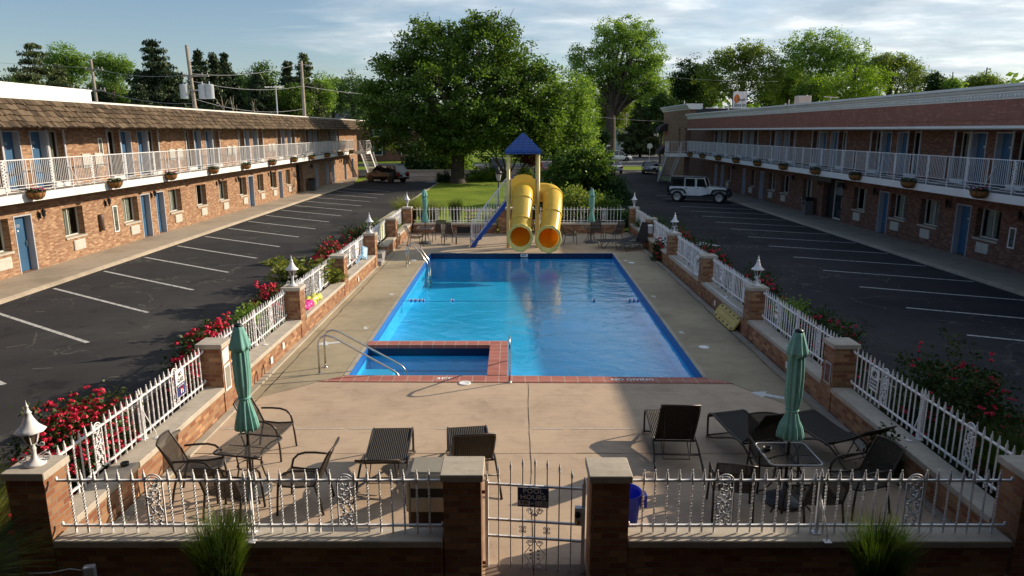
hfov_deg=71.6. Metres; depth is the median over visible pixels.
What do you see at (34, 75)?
spruce tree
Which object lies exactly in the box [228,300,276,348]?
shrub
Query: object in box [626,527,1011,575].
brick wall
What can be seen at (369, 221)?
pillar lantern
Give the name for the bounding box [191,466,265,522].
patio chair
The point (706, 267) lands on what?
brick pillar
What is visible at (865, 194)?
window
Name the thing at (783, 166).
hanging basket
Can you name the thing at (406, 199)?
pillar lantern
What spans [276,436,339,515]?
patio chair
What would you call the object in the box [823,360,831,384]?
plate
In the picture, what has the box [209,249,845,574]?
deck joints
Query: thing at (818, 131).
window
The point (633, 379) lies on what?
deck marking
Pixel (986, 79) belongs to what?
broadleaf tree
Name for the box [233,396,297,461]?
patio chair
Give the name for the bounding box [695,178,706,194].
door
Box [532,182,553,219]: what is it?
shrub
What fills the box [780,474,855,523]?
patio chair
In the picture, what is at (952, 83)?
broadleaf tree
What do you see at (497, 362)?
pool coping
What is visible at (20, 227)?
door
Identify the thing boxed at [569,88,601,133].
broadleaf tree
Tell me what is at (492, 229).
brick wall
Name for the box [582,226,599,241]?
patio table
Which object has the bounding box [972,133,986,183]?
door
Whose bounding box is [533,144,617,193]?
broadleaf tree
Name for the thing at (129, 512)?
wall footing
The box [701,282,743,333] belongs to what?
brick wall
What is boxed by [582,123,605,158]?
shrub
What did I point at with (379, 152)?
window
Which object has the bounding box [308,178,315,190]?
trash bin
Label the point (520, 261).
pool water
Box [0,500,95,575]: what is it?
ornamental grass
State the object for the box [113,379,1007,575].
pool deck
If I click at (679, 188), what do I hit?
off roader
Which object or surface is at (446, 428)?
worn deck line
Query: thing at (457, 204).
ornamental grass
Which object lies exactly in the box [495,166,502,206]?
garden lamp
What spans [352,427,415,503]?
sun lounger
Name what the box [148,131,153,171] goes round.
window
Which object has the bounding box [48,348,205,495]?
iron fence panel
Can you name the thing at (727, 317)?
rescue board
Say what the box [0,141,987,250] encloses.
ground
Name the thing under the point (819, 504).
iron fence panel
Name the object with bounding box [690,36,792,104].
broadleaf tree
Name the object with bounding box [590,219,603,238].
patio chair
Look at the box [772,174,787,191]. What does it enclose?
window
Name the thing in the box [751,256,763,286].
pillar lantern
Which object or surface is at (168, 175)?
hanging basket
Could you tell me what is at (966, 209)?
door
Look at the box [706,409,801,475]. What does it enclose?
sun lounger
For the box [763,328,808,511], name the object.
patio umbrella
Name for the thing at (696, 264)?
sign
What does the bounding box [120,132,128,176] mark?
door
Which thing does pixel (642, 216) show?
iron fence panel
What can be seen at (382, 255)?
stone steps
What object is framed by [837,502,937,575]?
ornamental grass
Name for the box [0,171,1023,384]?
parking lines
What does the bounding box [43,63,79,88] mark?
spruce tree
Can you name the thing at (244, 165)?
hanging basket
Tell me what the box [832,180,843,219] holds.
glass door
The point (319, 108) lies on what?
spruce tree
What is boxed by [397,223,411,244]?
brick wall
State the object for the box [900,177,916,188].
hanging basket
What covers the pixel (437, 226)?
patio chair
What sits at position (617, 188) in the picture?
shrub
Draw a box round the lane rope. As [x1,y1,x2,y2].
[408,299,642,301]
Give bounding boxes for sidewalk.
[0,176,358,303]
[727,192,1023,295]
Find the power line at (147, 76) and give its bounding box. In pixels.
[94,68,181,76]
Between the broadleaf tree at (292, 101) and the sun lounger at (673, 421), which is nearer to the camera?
the sun lounger at (673, 421)
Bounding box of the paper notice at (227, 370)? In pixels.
[222,346,231,391]
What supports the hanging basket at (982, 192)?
hanging from the motel building at (946, 149)
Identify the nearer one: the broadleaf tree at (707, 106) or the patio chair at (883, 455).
the patio chair at (883, 455)
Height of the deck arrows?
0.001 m
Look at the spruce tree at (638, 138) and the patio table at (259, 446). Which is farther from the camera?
the spruce tree at (638, 138)
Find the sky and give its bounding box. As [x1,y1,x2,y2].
[0,0,1023,111]
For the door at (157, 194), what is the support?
in the motel building at (68, 148)
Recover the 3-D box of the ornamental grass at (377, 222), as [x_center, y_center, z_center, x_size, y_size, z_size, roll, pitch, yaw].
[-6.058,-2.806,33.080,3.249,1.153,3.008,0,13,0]
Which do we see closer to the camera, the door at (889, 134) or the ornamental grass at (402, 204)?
the door at (889, 134)
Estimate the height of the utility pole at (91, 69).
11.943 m
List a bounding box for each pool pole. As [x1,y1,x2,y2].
[672,256,697,276]
[705,282,742,312]
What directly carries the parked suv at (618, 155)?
on the street
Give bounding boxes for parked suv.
[365,164,408,182]
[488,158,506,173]
[607,150,631,160]
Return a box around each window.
[0,219,5,251]
[47,131,61,182]
[62,206,79,236]
[107,131,117,175]
[122,197,134,222]
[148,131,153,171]
[168,189,177,211]
[187,132,190,165]
[195,185,202,204]
[205,131,216,162]
[218,181,223,199]
[374,143,382,154]
[673,179,682,184]
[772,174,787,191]
[806,179,812,196]
[815,131,819,163]
[840,132,844,165]
[857,188,866,209]
[873,132,880,169]
[894,194,907,218]
[910,132,920,173]
[924,199,939,226]
[957,132,970,178]
[980,209,1001,239]
[1015,132,1023,185]
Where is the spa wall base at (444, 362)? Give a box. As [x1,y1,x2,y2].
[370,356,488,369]
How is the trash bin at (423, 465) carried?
on the pool deck at (424, 410)
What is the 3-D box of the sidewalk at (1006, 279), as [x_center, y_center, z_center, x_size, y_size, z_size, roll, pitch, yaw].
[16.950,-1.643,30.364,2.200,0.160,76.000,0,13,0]
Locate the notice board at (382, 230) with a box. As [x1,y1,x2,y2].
[380,223,383,239]
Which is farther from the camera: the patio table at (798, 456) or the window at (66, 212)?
the window at (66, 212)
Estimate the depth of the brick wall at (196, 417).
10.22 m
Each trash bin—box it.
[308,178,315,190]
[405,457,443,526]
[801,197,814,214]
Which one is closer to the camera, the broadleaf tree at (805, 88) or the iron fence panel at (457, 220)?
the iron fence panel at (457, 220)
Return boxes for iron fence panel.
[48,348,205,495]
[55,469,443,543]
[215,289,286,352]
[294,257,329,298]
[336,234,363,267]
[368,219,385,242]
[388,208,401,226]
[413,207,496,222]
[534,207,624,222]
[628,469,1013,543]
[635,208,650,228]
[653,219,671,246]
[677,235,707,269]
[712,257,752,303]
[762,290,840,363]
[850,348,1023,492]
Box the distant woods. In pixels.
[77,68,1023,140]
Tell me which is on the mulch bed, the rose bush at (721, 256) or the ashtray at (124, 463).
the rose bush at (721, 256)
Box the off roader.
[667,175,731,203]
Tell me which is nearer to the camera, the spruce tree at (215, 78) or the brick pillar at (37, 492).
the brick pillar at (37, 492)
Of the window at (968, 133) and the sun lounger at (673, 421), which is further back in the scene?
the window at (968, 133)
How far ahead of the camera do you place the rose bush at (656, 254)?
27.85 m
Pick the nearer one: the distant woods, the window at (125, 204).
the window at (125, 204)
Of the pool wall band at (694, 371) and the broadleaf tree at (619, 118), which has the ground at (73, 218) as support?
the broadleaf tree at (619, 118)
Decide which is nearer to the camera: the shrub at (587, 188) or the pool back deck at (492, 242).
the pool back deck at (492, 242)
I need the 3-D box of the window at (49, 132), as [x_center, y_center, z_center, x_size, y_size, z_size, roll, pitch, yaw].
[-17.570,-4.878,26.728,0.480,2.450,1.500,0,13,0]
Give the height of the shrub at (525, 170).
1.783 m
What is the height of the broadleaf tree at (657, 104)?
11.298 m
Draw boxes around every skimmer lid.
[458,381,470,385]
[698,345,708,348]
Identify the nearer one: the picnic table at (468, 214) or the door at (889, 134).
the door at (889, 134)
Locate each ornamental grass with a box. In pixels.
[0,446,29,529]
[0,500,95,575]
[173,500,258,575]
[335,225,390,244]
[357,215,408,240]
[388,194,427,227]
[410,198,447,221]
[446,199,463,221]
[482,210,497,227]
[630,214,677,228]
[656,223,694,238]
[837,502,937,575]
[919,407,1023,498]
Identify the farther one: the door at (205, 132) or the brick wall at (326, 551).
the door at (205, 132)
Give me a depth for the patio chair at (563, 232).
31.82 m
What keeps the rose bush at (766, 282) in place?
on the mulch bed
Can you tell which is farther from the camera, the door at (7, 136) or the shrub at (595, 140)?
the shrub at (595, 140)
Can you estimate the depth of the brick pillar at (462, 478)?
7.98 m
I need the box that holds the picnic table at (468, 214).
[463,210,495,221]
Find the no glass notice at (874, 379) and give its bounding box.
[869,366,879,392]
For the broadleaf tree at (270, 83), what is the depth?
95.19 m
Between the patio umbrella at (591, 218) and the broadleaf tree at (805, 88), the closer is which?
the patio umbrella at (591, 218)
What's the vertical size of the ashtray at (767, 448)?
0.050 m
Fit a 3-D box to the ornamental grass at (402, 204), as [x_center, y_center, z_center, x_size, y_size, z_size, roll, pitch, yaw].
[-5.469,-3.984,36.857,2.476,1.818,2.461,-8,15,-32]
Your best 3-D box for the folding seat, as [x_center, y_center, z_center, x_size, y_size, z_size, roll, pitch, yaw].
[-5.288,-1.179,24.990,0.183,0.499,1.221,0,13,1]
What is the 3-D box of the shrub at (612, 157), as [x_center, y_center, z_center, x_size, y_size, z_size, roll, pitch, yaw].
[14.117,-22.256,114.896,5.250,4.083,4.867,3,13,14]
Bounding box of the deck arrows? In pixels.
[319,341,784,398]
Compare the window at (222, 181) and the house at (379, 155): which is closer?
the window at (222, 181)
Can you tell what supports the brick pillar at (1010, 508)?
on the pool deck at (424, 410)
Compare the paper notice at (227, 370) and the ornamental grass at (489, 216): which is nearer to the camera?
the paper notice at (227, 370)
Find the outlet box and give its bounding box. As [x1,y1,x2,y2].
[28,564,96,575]
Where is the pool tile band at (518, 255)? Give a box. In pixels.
[431,253,611,258]
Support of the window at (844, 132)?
in the motel building at (946, 149)
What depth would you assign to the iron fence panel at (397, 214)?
34.14 m
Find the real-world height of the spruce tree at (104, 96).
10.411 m
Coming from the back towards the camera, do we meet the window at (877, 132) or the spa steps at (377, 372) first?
the window at (877, 132)
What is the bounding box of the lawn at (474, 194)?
[375,181,627,230]
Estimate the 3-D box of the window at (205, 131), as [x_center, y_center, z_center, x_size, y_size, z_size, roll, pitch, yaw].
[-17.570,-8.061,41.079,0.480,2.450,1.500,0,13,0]
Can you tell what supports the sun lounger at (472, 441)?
on the pool deck at (424, 410)
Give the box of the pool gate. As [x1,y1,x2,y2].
[482,458,585,572]
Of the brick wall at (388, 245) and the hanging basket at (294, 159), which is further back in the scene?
the hanging basket at (294, 159)
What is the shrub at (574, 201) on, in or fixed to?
on the lawn at (474, 194)
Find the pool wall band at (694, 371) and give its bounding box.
[349,254,701,376]
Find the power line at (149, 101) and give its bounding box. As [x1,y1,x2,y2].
[97,89,191,103]
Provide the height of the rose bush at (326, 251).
1.693 m
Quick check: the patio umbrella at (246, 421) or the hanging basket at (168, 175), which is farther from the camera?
the hanging basket at (168, 175)
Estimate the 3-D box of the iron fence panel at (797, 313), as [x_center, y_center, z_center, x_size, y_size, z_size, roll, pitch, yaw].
[5.995,0.852,15.139,0.260,0.820,4.227,0,13,0]
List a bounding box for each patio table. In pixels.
[213,433,281,503]
[417,227,432,243]
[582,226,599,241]
[755,442,822,511]
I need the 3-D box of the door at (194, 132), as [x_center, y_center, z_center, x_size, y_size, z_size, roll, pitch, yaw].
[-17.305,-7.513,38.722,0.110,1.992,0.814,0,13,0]
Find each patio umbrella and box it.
[229,323,272,500]
[420,188,431,243]
[585,188,596,243]
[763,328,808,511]
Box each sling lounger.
[596,235,637,248]
[615,222,651,251]
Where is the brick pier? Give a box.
[497,207,533,233]
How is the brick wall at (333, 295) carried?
on the pool side deck at (727, 355)
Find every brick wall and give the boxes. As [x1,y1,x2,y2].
[53,527,444,575]
[73,388,224,523]
[232,320,301,399]
[306,282,344,332]
[347,255,375,291]
[379,237,395,255]
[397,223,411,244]
[413,222,496,232]
[534,222,624,232]
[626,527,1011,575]
[630,223,643,244]
[646,237,666,265]
[668,255,697,293]
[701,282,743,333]
[748,320,821,402]
[830,388,994,523]
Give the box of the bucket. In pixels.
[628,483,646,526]
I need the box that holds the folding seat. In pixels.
[355,246,367,263]
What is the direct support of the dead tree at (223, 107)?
on the ground at (73, 218)
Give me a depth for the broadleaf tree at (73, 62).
112.35 m
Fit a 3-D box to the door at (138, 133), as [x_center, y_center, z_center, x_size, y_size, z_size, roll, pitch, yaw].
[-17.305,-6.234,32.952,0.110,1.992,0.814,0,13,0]
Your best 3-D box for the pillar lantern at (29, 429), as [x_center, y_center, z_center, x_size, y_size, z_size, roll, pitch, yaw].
[-5.414,1.623,7.981,0.300,0.775,0.300,7,14,27]
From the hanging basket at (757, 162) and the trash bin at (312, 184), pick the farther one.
the trash bin at (312, 184)
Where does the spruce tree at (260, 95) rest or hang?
on the ground at (73, 218)
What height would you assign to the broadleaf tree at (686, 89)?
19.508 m
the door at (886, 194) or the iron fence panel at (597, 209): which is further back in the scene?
the iron fence panel at (597, 209)
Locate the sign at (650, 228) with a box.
[648,224,652,233]
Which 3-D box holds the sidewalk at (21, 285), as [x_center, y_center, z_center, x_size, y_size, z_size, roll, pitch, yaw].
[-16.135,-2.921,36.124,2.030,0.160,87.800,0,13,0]
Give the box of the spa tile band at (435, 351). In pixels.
[370,348,489,355]
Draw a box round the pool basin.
[357,259,693,376]
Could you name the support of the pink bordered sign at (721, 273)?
attached to the iron fence panel at (733, 277)
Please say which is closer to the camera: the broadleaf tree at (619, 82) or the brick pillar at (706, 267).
the brick pillar at (706, 267)
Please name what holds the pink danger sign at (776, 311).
attached to the iron fence panel at (797, 313)
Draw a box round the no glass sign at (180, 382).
[174,366,185,398]
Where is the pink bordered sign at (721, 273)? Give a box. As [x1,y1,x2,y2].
[719,267,722,280]
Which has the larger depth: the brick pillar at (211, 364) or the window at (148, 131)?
the window at (148, 131)
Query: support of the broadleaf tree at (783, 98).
on the ground at (73, 218)
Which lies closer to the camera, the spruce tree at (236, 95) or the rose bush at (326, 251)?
the rose bush at (326, 251)
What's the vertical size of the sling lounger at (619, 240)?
0.503 m
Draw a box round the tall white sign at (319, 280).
[319,271,320,290]
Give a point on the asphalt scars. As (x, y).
(135, 341)
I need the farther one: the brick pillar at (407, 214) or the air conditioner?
the air conditioner
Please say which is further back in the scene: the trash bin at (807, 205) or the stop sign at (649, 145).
the stop sign at (649, 145)
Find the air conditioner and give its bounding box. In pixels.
[794,95,810,103]
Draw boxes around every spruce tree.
[3,42,71,87]
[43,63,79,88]
[91,83,114,102]
[120,38,197,107]
[120,83,162,105]
[170,76,200,108]
[186,48,220,109]
[205,52,235,110]
[219,52,250,111]
[244,72,278,113]
[273,60,294,114]
[282,52,331,117]
[616,95,662,156]
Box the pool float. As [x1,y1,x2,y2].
[305,292,321,309]
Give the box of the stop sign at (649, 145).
[647,143,651,159]
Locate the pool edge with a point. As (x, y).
(359, 355)
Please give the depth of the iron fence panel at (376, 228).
29.11 m
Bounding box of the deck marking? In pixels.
[611,378,653,380]
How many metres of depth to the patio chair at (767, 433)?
10.47 m
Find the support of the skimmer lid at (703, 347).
on the pool side deck at (727, 355)
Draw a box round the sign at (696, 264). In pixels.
[694,255,698,274]
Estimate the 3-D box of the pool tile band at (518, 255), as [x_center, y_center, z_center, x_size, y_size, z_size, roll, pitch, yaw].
[0.380,0.327,22.172,7.600,0.240,15.250,0,13,0]
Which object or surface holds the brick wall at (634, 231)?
on the pool back deck at (492, 242)
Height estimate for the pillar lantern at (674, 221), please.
0.775 m
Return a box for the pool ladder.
[406,242,432,289]
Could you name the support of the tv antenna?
on the motel building at (68, 148)
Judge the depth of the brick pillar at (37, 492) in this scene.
8.02 m
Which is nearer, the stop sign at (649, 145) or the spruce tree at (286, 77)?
the spruce tree at (286, 77)
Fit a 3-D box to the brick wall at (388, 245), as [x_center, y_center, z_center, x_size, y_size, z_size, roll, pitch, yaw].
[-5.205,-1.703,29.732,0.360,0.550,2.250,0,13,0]
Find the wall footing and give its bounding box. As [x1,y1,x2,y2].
[114,232,953,523]
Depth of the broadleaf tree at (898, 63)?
123.64 m
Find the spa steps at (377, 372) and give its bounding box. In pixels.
[361,369,394,374]
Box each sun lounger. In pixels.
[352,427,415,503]
[445,425,502,499]
[642,404,703,472]
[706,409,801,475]
[787,409,896,469]
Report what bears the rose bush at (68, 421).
on the mulch bed
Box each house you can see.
[329,105,426,160]
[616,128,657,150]
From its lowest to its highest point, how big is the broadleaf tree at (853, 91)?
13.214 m
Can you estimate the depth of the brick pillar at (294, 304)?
17.24 m
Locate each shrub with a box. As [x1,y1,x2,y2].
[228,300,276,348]
[259,255,345,296]
[322,268,350,289]
[398,142,436,169]
[429,151,448,169]
[433,166,450,182]
[441,154,477,169]
[464,164,503,179]
[465,168,504,181]
[515,165,535,178]
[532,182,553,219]
[561,182,609,221]
[581,150,615,199]
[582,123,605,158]
[583,201,642,228]
[595,168,633,205]
[595,184,625,213]
[597,138,615,160]
[769,289,816,339]
[855,420,906,485]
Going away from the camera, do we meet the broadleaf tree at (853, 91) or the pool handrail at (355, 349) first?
the pool handrail at (355, 349)
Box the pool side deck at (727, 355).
[251,253,818,411]
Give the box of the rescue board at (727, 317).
[714,304,740,330]
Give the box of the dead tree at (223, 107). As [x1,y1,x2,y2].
[215,97,227,110]
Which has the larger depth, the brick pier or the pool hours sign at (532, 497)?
the brick pier
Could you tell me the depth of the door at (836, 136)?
39.98 m
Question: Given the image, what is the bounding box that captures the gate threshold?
[486,564,586,575]
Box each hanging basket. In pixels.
[25,186,46,199]
[106,177,123,188]
[164,171,177,179]
[207,166,218,173]
[241,162,250,168]
[268,159,276,165]
[290,156,297,161]
[308,154,315,159]
[714,155,721,160]
[732,157,740,162]
[753,160,761,165]
[778,163,788,169]
[809,166,821,174]
[848,171,861,180]
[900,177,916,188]
[969,186,989,198]
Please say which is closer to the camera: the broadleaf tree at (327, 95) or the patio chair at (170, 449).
the patio chair at (170, 449)
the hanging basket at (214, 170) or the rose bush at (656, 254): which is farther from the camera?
the hanging basket at (214, 170)
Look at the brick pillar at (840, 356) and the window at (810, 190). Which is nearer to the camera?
the brick pillar at (840, 356)
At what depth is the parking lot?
22.13 m
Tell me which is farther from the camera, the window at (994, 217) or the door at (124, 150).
the door at (124, 150)
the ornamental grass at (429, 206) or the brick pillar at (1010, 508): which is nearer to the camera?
the brick pillar at (1010, 508)
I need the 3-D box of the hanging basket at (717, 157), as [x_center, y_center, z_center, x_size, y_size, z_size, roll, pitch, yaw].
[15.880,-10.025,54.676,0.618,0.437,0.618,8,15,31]
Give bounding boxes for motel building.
[0,81,377,279]
[655,82,1023,272]
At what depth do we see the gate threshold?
8.26 m
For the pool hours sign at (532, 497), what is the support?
attached to the pool gate
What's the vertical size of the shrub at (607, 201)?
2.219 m
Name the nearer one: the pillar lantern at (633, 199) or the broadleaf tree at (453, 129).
the pillar lantern at (633, 199)
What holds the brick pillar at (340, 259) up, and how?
on the pool side deck at (727, 355)
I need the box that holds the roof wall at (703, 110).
[696,105,733,112]
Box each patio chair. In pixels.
[155,430,226,505]
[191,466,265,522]
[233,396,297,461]
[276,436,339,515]
[403,225,422,247]
[432,220,446,241]
[440,222,456,244]
[456,227,470,243]
[560,224,576,244]
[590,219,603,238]
[605,221,624,243]
[706,461,757,523]
[746,411,798,493]
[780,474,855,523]
[829,435,904,520]
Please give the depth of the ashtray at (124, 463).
9.74 m
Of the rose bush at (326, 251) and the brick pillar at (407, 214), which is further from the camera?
the brick pillar at (407, 214)
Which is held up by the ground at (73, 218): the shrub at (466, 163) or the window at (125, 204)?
the shrub at (466, 163)
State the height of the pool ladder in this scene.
1.819 m
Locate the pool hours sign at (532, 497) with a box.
[517,487,548,507]
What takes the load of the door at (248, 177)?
in the motel building at (68, 148)
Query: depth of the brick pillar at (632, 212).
35.16 m
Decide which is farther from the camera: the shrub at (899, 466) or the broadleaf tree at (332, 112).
the broadleaf tree at (332, 112)
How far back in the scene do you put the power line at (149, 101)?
66.45 m
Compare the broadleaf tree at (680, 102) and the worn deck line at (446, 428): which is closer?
the worn deck line at (446, 428)
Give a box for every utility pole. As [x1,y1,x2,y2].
[84,59,105,101]
[179,45,214,108]
[300,61,305,115]
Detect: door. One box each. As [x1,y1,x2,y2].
[2,132,19,189]
[14,216,31,271]
[30,132,45,186]
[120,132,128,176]
[137,132,145,174]
[140,195,147,235]
[156,193,162,231]
[194,132,198,166]
[205,132,209,166]
[248,177,251,205]
[684,178,695,193]
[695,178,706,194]
[822,132,826,162]
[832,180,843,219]
[833,132,837,167]
[881,193,888,231]
[883,133,891,173]
[899,133,907,174]
[957,206,970,253]
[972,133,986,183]
[997,133,1012,186]
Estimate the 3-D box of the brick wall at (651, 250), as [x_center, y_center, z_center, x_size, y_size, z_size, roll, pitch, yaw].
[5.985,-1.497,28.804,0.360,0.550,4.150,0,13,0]
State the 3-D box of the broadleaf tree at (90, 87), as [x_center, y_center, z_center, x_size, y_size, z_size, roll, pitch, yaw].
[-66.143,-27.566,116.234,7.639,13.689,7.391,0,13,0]
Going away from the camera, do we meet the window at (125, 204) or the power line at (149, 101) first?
the window at (125, 204)
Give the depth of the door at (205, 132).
40.37 m
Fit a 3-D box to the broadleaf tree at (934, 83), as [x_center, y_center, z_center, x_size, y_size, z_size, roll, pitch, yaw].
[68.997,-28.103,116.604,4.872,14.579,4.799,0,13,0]
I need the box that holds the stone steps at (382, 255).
[377,250,386,265]
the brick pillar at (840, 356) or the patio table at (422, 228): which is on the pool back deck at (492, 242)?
the patio table at (422, 228)
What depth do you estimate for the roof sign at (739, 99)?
69.15 m
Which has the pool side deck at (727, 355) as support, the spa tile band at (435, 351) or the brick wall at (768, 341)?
the brick wall at (768, 341)
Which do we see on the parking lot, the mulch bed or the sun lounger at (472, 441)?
the mulch bed
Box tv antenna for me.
[265,85,283,113]
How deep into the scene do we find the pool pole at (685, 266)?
23.92 m
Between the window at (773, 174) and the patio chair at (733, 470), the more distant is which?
the window at (773, 174)
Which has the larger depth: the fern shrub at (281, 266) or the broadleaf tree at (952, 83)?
the broadleaf tree at (952, 83)
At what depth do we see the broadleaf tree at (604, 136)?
114.95 m
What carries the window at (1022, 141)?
in the motel building at (946, 149)
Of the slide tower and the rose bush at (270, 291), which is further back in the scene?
the slide tower
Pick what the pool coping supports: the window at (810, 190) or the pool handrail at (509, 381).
the pool handrail at (509, 381)
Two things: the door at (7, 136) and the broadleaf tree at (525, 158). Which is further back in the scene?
the broadleaf tree at (525, 158)
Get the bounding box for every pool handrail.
[317,335,398,374]
[323,329,406,374]
[507,335,511,382]
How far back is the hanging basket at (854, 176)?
32.70 m
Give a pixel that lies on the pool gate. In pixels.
(579, 518)
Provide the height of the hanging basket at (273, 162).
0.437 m
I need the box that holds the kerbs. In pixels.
[4,170,956,498]
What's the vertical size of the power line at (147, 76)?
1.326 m
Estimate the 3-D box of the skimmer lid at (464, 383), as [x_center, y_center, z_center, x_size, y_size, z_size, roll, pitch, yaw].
[-0.960,1.924,14.378,0.250,0.016,0.250,0,13,0]
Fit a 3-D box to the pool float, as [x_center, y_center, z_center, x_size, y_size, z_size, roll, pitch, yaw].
[-5.337,0.341,18.817,0.359,0.250,1.524,0,13,0]
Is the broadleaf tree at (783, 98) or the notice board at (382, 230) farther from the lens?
the broadleaf tree at (783, 98)
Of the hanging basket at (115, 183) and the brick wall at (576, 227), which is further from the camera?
the brick wall at (576, 227)
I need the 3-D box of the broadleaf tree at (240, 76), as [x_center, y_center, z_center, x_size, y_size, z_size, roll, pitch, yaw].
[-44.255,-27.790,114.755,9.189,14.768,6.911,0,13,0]
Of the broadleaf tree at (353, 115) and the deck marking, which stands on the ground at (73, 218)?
the broadleaf tree at (353, 115)
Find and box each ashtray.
[120,461,128,466]
[763,445,771,451]
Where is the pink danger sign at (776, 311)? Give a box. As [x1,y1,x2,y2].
[774,303,778,318]
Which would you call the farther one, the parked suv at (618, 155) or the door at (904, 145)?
the parked suv at (618, 155)
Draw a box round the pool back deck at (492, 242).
[392,232,650,252]
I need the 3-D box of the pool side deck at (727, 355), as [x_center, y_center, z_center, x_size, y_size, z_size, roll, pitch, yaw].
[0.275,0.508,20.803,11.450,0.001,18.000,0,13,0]
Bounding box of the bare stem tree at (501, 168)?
[472,137,521,178]
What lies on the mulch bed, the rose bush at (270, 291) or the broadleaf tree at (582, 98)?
the rose bush at (270, 291)
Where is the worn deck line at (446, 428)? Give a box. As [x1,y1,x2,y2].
[221,428,633,428]
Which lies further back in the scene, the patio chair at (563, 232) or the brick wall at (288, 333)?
the patio chair at (563, 232)
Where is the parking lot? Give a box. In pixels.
[0,166,1023,496]
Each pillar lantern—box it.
[13,401,50,468]
[285,257,298,286]
[365,215,373,232]
[404,194,409,206]
[631,193,637,206]
[670,213,678,232]
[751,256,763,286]
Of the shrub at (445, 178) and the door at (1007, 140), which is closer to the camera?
the door at (1007, 140)
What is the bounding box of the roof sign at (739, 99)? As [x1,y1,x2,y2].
[732,91,747,108]
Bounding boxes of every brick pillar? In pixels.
[0,455,73,575]
[194,337,234,411]
[280,284,306,337]
[328,253,348,296]
[362,232,377,266]
[385,217,397,247]
[402,206,412,232]
[440,456,484,575]
[585,457,632,575]
[628,206,639,232]
[644,217,657,247]
[666,232,681,267]
[697,253,717,297]
[742,284,769,339]
[819,337,860,411]
[991,455,1023,575]
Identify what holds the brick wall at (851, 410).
on the pool deck at (424, 410)
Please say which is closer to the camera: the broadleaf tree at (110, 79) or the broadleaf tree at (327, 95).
the broadleaf tree at (327, 95)
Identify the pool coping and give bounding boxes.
[323,341,730,382]
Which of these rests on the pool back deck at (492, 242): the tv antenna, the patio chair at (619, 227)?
the patio chair at (619, 227)
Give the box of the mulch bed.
[0,179,989,575]
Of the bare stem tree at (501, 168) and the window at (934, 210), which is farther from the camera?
the bare stem tree at (501, 168)
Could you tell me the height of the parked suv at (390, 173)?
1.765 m
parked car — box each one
[533,161,551,174]
[607,161,622,172]
[641,161,659,173]
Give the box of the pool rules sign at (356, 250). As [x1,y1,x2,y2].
[355,242,358,260]
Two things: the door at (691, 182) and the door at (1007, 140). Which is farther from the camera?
the door at (691, 182)
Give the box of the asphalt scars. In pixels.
[6,274,267,392]
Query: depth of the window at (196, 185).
39.58 m
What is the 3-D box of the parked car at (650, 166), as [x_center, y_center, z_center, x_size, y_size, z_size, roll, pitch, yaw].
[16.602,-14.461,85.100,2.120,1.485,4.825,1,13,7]
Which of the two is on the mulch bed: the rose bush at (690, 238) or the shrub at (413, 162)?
the rose bush at (690, 238)
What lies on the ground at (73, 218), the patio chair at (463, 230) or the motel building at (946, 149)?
the motel building at (946, 149)
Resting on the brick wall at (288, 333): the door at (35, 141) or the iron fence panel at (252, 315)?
the iron fence panel at (252, 315)
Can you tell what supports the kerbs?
on the parking lot
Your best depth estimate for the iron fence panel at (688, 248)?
24.55 m
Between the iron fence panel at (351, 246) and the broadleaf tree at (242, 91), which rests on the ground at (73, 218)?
the broadleaf tree at (242, 91)
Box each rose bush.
[0,380,157,539]
[151,312,253,408]
[246,280,287,329]
[304,234,354,289]
[336,219,382,260]
[649,237,666,261]
[661,220,703,261]
[689,235,744,286]
[724,261,789,321]
[784,299,879,380]
[859,321,1023,478]
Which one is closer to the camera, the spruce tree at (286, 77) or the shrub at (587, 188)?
the shrub at (587, 188)
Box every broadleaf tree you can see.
[1,71,42,83]
[37,40,91,88]
[82,50,136,102]
[82,79,129,102]
[232,71,263,100]
[235,75,251,106]
[242,60,281,106]
[272,80,319,115]
[309,70,338,113]
[323,74,349,117]
[328,68,380,165]
[351,7,574,183]
[510,154,540,167]
[519,66,602,178]
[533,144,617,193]
[559,13,674,149]
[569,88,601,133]
[589,125,612,148]
[590,93,633,133]
[627,101,656,124]
[641,89,678,163]
[658,99,689,133]
[663,52,713,105]
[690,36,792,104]
[691,74,723,108]
[750,78,777,106]
[767,59,813,105]
[774,25,877,95]
[789,73,841,101]
[809,64,898,100]
[850,51,945,95]
[919,71,950,91]
[937,72,968,89]
[957,67,1019,87]
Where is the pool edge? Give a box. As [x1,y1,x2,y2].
[344,253,706,376]
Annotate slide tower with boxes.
[470,133,562,253]
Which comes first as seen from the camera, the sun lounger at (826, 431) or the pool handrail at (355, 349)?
the sun lounger at (826, 431)
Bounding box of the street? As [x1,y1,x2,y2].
[358,154,661,165]
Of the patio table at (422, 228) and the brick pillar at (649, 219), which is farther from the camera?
the patio table at (422, 228)

